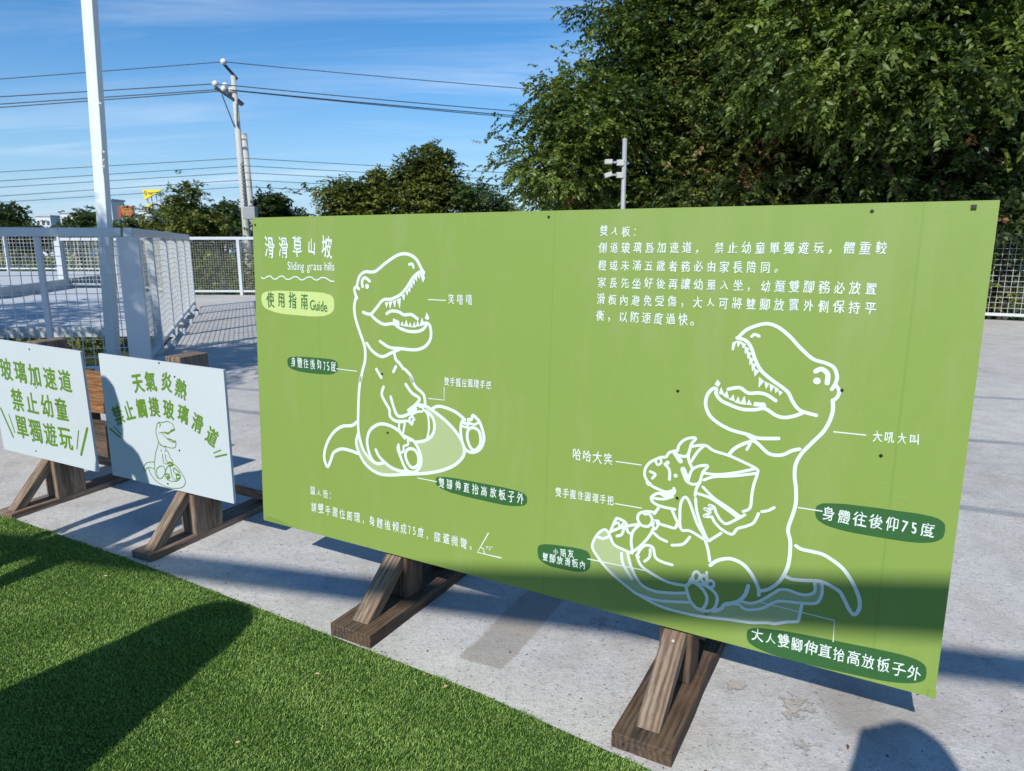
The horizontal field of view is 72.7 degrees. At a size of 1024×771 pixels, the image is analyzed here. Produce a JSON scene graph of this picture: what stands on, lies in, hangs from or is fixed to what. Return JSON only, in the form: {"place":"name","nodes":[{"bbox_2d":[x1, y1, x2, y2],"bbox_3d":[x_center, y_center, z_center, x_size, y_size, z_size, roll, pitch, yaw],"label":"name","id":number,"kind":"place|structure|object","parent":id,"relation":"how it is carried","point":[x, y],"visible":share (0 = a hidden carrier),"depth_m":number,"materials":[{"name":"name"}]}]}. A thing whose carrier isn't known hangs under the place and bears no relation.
{"place":"outdoors","nodes":[
{"label":"outdoors","id":0,"kind":"place"},
{"bbox_2d":[33,215,60,255],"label":"building","id":1,"kind":"structure","parent":0,"point":[51,220],"depth_m":243.56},
{"bbox_2d":[0,271,116,298],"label":"ramp","id":2,"kind":"structure","parent":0,"point":[15,280],"depth_m":20.04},
{"bbox_2d":[0,237,114,270],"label":"railing","id":3,"kind":"object","parent":2,"relation":"on","point":[9,262],"visible":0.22,"depth_m":25.00,"materials":[{"name":"white metal"}]},
{"bbox_2d":[60,212,98,257],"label":"building","id":4,"kind":"structure","parent":0,"point":[63,214],"depth_m":223.70,"materials":[{"name":"white concrete"}]},
{"bbox_2d":[0,288,196,337],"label":"walkway","id":5,"kind":"structure","parent":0,"point":[63,317],"depth_m":12.99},
{"bbox_2d":[53,238,172,293],"bbox_3d":[-10.694,-3.356,19.230,5.152,1.420,0.976,6,13,29],"label":"railing","id":6,"kind":"object","parent":5,"relation":"on","point":[58,259],"visible":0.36,"depth_m":20.02,"materials":[{"name":"white metal"}]},
{"bbox_2d":[111,199,124,224],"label":"building","id":7,"kind":"structure","parent":0,"point":[115,203],"depth_m":205.65,"materials":[{"name":"white concrete"}]},
{"bbox_2d":[137,209,161,221],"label":"building","id":8,"kind":"structure","parent":0,"point":[142,212],"depth_m":213.84,"materials":[{"name":"white concrete"}]},
{"bbox_2d":[225,212,235,259],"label":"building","id":9,"kind":"structure","parent":0,"point":[231,251],"depth_m":197.69,"materials":[{"name":"white"}]},
{"bbox_2d":[0,0,1016,243],"label":"sky","id":10,"kind":"structure","parent":0,"point":[492,43],"materials":[{"name":"blue"}]},
{"bbox_2d":[0,295,1023,770],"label":"pavement","id":11,"kind":"structure","parent":0,"point":[758,711],"depth_m":2.45,"materials":[{"name":"concrete"}]},
{"bbox_2d":[0,227,128,370],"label":"railing","id":12,"kind":"object","parent":11,"relation":"on","point":[36,233],"visible":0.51,"depth_m":6.60,"materials":[{"name":"white metal"}]},
{"bbox_2d":[0,338,130,518],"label":"notice sign","id":13,"kind":"object","parent":11,"relation":"on","point":[45,412],"visible":1,"depth_m":3.48,"materials":[{"name":"white paint"}]},
{"bbox_2d":[85,368,110,457],"bbox_3d":[-2.742,0.165,4.393,0.980,0.553,0.197,5,13,21],"label":"timber barrier","id":14,"kind":"object","parent":11,"relation":"on","point":[94,385],"visible":0.14,"depth_m":4.19,"materials":[{"name":"brown wood"}]},
{"bbox_2d":[116,228,195,359],"bbox_3d":[-5.098,-1.553,10.454,0.185,1.455,8.087,-4,13,-20],"label":"railing","id":15,"kind":"object","parent":11,"relation":"on","point":[133,276],"visible":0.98,"depth_m":8.18,"materials":[{"name":"white metal"}]},
{"bbox_2d":[153,356,164,360],"bbox_3d":[-3.907,-0.275,7.702,0.100,0.070,0.140,-4,12,-20],"label":"base block","id":16,"kind":"object","parent":11,"relation":"on","point":[161,358],"depth_m":7.65,"materials":[{"name":"white paint"}]},
{"bbox_2d":[167,340,176,346],"bbox_3d":[-4.378,-0.537,8.962,0.100,0.070,0.140,-4,12,-20],"label":"base block","id":17,"kind":"object","parent":11,"relation":"on","point":[172,343],"depth_m":8.91,"materials":[{"name":"white paint"}]},
{"bbox_2d":[98,351,262,561],"bbox_3d":[-1.380,0.269,3.180,0.772,0.842,0.673,-7,14,-32],"label":"notice sign","id":18,"kind":"object","parent":11,"relation":"on","point":[168,422],"visible":1,"depth_m":3.06,"materials":[{"name":"white"}]},
{"bbox_2d":[177,328,185,333],"bbox_3d":[-4.849,-0.798,10.222,0.100,0.070,0.140,-4,12,-20],"label":"base block","id":19,"kind":"object","parent":11,"relation":"on","point":[181,330],"depth_m":10.16,"materials":[{"name":"white paint"}]},
{"bbox_2d":[186,319,192,323],"bbox_3d":[-5.320,-1.059,11.482,0.100,0.070,0.140,-4,12,-20],"label":"base block","id":20,"kind":"object","parent":11,"relation":"on","point":[189,321],"depth_m":11.42,"materials":[{"name":"white paint"}]},
{"bbox_2d":[192,311,198,315],"bbox_3d":[-5.791,-1.321,12.742,0.100,0.070,0.140,-4,12,-20],"label":"base block","id":21,"kind":"object","parent":11,"relation":"on","point":[195,313],"depth_m":12.69,"materials":[{"name":"white paint"}]},
{"bbox_2d":[168,237,254,294],"bbox_3d":[-2.012,-2.744,16.255,13.102,1.430,1.342,3,12,15],"label":"railing","id":22,"kind":"object","parent":11,"relation":"on","point":[241,290],"visible":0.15,"depth_m":17.30,"materials":[{"name":"white metal"}]},
{"bbox_2d":[0,516,650,770],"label":"turf","id":23,"kind":"structure","parent":11,"relation":"on","point":[396,728],"depth_m":2.03,"materials":[{"name":"green plant"}]},
{"bbox_2d":[28,433,1002,770],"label":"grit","id":24,"kind":"object","parent":11,"relation":"on","point":[444,677],"visible":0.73,"depth_m":2.29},
{"bbox_2d":[252,200,999,767],"bbox_3d":[0.050,0.170,2.237,2.353,1.418,0.705,6,13,28],"label":"sign board","id":25,"kind":"object","parent":11,"relation":"on","point":[700,436],"visible":1,"depth_m":1.98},
{"bbox_2d":[985,233,1023,316],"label":"railing","id":26,"kind":"object","parent":11,"relation":"on","point":[1004,314],"visible":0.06,"depth_m":11.78,"materials":[{"name":"white metal"}]},
{"bbox_2d":[0,244,1023,365],"bbox_3d":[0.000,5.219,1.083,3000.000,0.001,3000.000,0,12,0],"label":"ground","id":27,"kind":"structure","parent":0,"point":[90,361],"depth_m":53.80,"materials":[{"name":"grey concrete"}]},
{"bbox_2d":[0,200,55,270],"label":"tree","id":28,"kind":"object","parent":27,"relation":"on","point":[10,212],"visible":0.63,"depth_m":50.31,"materials":[{"name":"green plant"}]},
{"bbox_2d":[0,205,96,270],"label":"tree","id":29,"kind":"object","parent":27,"relation":"on","point":[80,220],"visible":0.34,"depth_m":62.68,"materials":[{"name":"green plant"}]},
{"bbox_2d":[81,0,120,355],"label":"flag pole","id":30,"kind":"object","parent":27,"relation":"on","point":[93,60],"visible":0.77,"depth_m":7.03,"materials":[{"name":"metal"}]},
{"bbox_2d":[83,214,159,282],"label":"tree","id":31,"kind":"object","parent":27,"relation":"on","point":[130,222],"visible":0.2,"depth_m":53.03,"materials":[{"name":"green plant"}]},
{"bbox_2d":[117,206,134,217],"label":"billboard","id":32,"kind":"object","parent":27,"relation":"on","point":[124,211],"visible":0.56,"depth_m":108.72},
{"bbox_2d":[0,233,253,352],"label":"roadside scrub","id":33,"kind":"object","parent":27,"relation":"on","point":[77,343],"visible":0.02,"depth_m":33.64,"materials":[{"name":"green plant"}]},
{"bbox_2d":[142,189,163,222],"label":"triangle sign","id":34,"kind":"object","parent":27,"relation":"on","point":[146,194],"visible":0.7,"depth_m":104.39,"materials":[{"name":"yellow metal"}]},
{"bbox_2d":[120,170,249,288],"bbox_3d":[-14.912,-5.354,31.560,4.723,8.396,4.032,5,13,24],"label":"round tree","id":35,"kind":"object","parent":27,"relation":"on","point":[181,215],"visible":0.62,"depth_m":30.72,"materials":[{"name":"green plant"}]},
{"bbox_2d":[124,233,254,340],"bbox_3d":[-6.952,-2.249,20.605,13.726,4.405,5.289,3,12,16],"label":"shrubbery","id":36,"kind":"object","parent":27,"relation":"on","point":[201,272],"visible":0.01,"depth_m":20.13,"materials":[{"name":"green plant"}]},
{"bbox_2d":[201,196,242,288],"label":"tree","id":37,"kind":"object","parent":27,"relation":"on","point":[224,206],"visible":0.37,"depth_m":45.88,"materials":[{"name":"green plant"}]},
{"bbox_2d":[212,58,257,294],"bbox_3d":[-12.371,-7.880,31.987,1.502,13.102,1.083,0,12,0],"label":"utility pole","id":38,"kind":"object","parent":27,"relation":"on","point":[247,213],"visible":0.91,"depth_m":31.43,"materials":[{"name":"concrete"}]},
{"bbox_2d":[0,83,211,96],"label":"power cable","id":39,"kind":"object","parent":38,"relation":"attached to","point":[106,90],"visible":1,"depth_m":29.84,"materials":[{"name":"black rubber"}]},
{"bbox_2d":[0,89,214,104],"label":"power cable","id":40,"kind":"object","parent":38,"relation":"attached to","point":[108,96],"visible":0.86,"depth_m":30.03,"materials":[{"name":"black rubber"}]},
{"bbox_2d":[0,91,217,107],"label":"power cable","id":41,"kind":"object","parent":38,"relation":"attached to","point":[109,99],"visible":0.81,"depth_m":30.42,"materials":[{"name":"black rubber"}]},
{"bbox_2d":[0,62,219,78],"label":"power cable","id":42,"kind":"object","parent":38,"relation":"attached to","point":[110,70],"visible":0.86,"depth_m":29.72,"materials":[{"name":"black rubber"}]},
{"bbox_2d":[0,173,233,187],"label":"power cable","id":43,"kind":"object","parent":38,"relation":"attached to","point":[118,180],"visible":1,"depth_m":30.89,"materials":[{"name":"black rubber"}]},
{"bbox_2d":[0,187,237,202],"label":"power cable","id":44,"kind":"object","parent":38,"relation":"attached to","point":[111,195],"visible":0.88,"depth_m":30.79,"materials":[{"name":"black rubber"}]},
{"bbox_2d":[3,166,235,180],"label":"power cable","id":45,"kind":"object","parent":38,"relation":"attached to","point":[120,173],"visible":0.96,"depth_m":30.85,"materials":[{"name":"black rubber"}]},
{"bbox_2d":[3,158,236,171],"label":"power cable","id":46,"kind":"object","parent":38,"relation":"attached to","point":[119,165],"visible":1,"depth_m":30.78,"materials":[{"name":"black rubber"}]},
{"bbox_2d":[3,180,238,195],"bbox_3d":[-37.100,-6.455,27.768,50.609,4.126,0.030,-2,12,-10],"label":"power cable","id":47,"kind":"object","parent":38,"relation":"attached to","point":[115,188],"visible":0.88,"depth_m":30.90,"materials":[{"name":"black rubber"}]},
{"bbox_2d":[218,84,525,112],"bbox_3d":[9.509,-14.401,37.615,47.259,0.593,0.044,-4,12,-17],"label":"power cable","id":48,"kind":"object","parent":38,"relation":"attached to","point":[366,98],"visible":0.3,"depth_m":32.44,"materials":[{"name":"black rubber"}]},
{"bbox_2d":[245,172,501,185],"bbox_3d":[6.900,-10.464,37.149,39.753,0.726,0.030,-3,12,-16],"label":"power cable","id":49,"kind":"object","parent":38,"relation":"attached to","point":[318,176],"visible":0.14,"depth_m":32.38,"materials":[{"name":"black rubber"}]},
{"bbox_2d":[244,158,504,172],"bbox_3d":[6.900,-11.081,37.021,39.753,0.726,0.030,-3,12,-16],"label":"power cable","id":50,"kind":"object","parent":38,"relation":"attached to","point":[351,164],"visible":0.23,"depth_m":32.68,"materials":[{"name":"black rubber"}]},
{"bbox_2d":[227,89,527,116],"bbox_3d":[9.644,-14.299,37.983,47.102,0.571,0.044,-4,12,-18],"label":"power cable","id":51,"kind":"object","parent":38,"relation":"attached to","point":[368,103],"visible":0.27,"depth_m":32.62,"materials":[{"name":"black rubber"}]},
{"bbox_2d":[250,180,509,192],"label":"power cable","id":52,"kind":"object","parent":38,"relation":"attached to","point":[310,183],"visible":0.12,"depth_m":32.33,"materials":[{"name":"black rubber"}]},
{"bbox_2d":[237,91,525,118],"bbox_3d":[9.719,-14.374,38.446,46.979,0.690,0.044,-4,12,-18],"label":"power cable","id":53,"kind":"object","parent":38,"relation":"attached to","point":[386,105],"visible":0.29,"depth_m":33.29,"materials":[{"name":"black rubber"}]},
{"bbox_2d":[244,165,527,180],"bbox_3d":[6.900,-10.758,37.088,39.753,0.726,0.030,-3,12,-16],"label":"power cable","id":54,"kind":"object","parent":38,"relation":"attached to","point":[343,171],"visible":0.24,"depth_m":32.62,"materials":[{"name":"black rubber"}]},
{"bbox_2d":[227,62,550,90],"bbox_3d":[8.715,-15.317,36.949,44.636,0.346,0.036,-4,12,-17],"label":"power cable","id":55,"kind":"object","parent":38,"relation":"attached to","point":[376,76],"visible":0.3,"depth_m":32.23,"materials":[{"name":"black rubber"}]},
{"bbox_2d":[255,187,527,199],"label":"power cable","id":56,"kind":"object","parent":38,"relation":"attached to","point":[296,189],"visible":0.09,"depth_m":32.24,"materials":[{"name":"black rubber"}]},
{"bbox_2d":[241,133,254,273],"bbox_3d":[-12.693,-6.970,34.299,0.585,10.384,0.400,0,12,0],"label":"concrete pole","id":57,"kind":"object","parent":27,"relation":"on","point":[247,167],"visible":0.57,"depth_m":33.51,"materials":[{"name":"grey concrete"}]},
{"bbox_2d":[233,184,315,259],"bbox_3d":[-11.916,-6.066,35.350,4.575,8.178,4.516,0,12,0],"label":"pointed tree","id":58,"kind":"object","parent":27,"relation":"on","point":[271,205],"visible":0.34,"depth_m":34.37,"materials":[{"name":"green plant"}]},
{"bbox_2d":[300,163,412,215],"bbox_3d":[-5.865,-4.511,27.821,4.864,8.311,5.069,-9,15,-38],"label":"bushy tree","id":59,"kind":"object","parent":27,"relation":"on","point":[350,197],"visible":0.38,"depth_m":26.50,"materials":[{"name":"green plant"}]},
{"bbox_2d":[373,138,484,214],"bbox_3d":[-2.871,-4.948,27.608,5.164,9.241,4.777,0,12,0],"label":"bushy tree","id":60,"kind":"object","parent":27,"relation":"on","point":[428,178],"visible":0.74,"depth_m":26.49,"materials":[{"name":"green plant"}]},
{"bbox_2d":[446,176,520,212],"bbox_3d":[-1.523,-4.051,26.711,3.689,7.774,3.414,9,14,36],"label":"bushy tree","id":61,"kind":"object","parent":27,"relation":"on","point":[470,203],"visible":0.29,"depth_m":25.66,"materials":[{"name":"green plant"}]},
{"bbox_2d":[2,224,993,288],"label":"tree line","id":62,"kind":"object","parent":27,"relation":"on","point":[87,250],"visible":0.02,"depth_m":77.92,"materials":[{"name":"green plant"}]},
{"bbox_2d":[604,138,626,208],"bbox_3d":[1.650,-2.476,11.293,0.391,2.920,0.124,-3,12,-14],"label":"floodlight pole","id":63,"kind":"object","parent":27,"relation":"on","point":[623,164],"visible":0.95,"depth_m":11.09,"materials":[{"name":"metal"}]},
{"bbox_2d":[471,0,760,211],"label":"broadleaf tree","id":64,"kind":"object","parent":27,"relation":"on","point":[622,101],"visible":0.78,"depth_m":13.24,"materials":[{"name":"green plant"}]},
{"bbox_2d":[629,0,891,207],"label":"broadleaf tree","id":65,"kind":"object","parent":27,"relation":"on","point":[726,153],"visible":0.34,"depth_m":12.47,"materials":[{"name":"green plant"}]},
{"bbox_2d":[631,74,1023,276],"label":"young tree","id":66,"kind":"object","parent":27,"relation":"on","point":[998,181],"visible":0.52,"depth_m":11.17,"materials":[{"name":"green plant"}]},
{"bbox_2d":[672,0,1023,202],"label":"broadleaf tree","id":67,"kind":"object","parent":27,"relation":"on","point":[952,60],"visible":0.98,"depth_m":10.24,"materials":[{"name":"green plant"}]},
{"bbox_2d":[759,70,1023,291],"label":"broadleaf tree","id":68,"kind":"object","parent":27,"relation":"on","point":[1013,279],"depth_m":16.80,"materials":[{"name":"green plant"}]},
{"bbox_2d":[990,155,1010,318],"bbox_3d":[8.763,-1.707,12.923,0.906,8.757,0.240,0,12,0],"label":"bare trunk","id":69,"kind":"object","parent":27,"relation":"on","point":[996,279],"depth_m":12.87,"materials":[{"name":"brown plant"}]},
{"bbox_2d":[985,245,1023,320],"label":"hedge","id":70,"kind":"object","parent":27,"relation":"on","point":[1009,294],"visible":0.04,"depth_m":12.65,"materials":[{"name":"green plant"}]},
{"bbox_2d":[994,245,1008,319],"bbox_3d":[8.209,-1.065,12.616,1.457,7.623,0.164,0,12,-2],"label":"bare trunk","id":71,"kind":"object","parent":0,"point":[1002,277],"depth_m":12.46,"materials":[{"name":"brown plant"}]}
]}

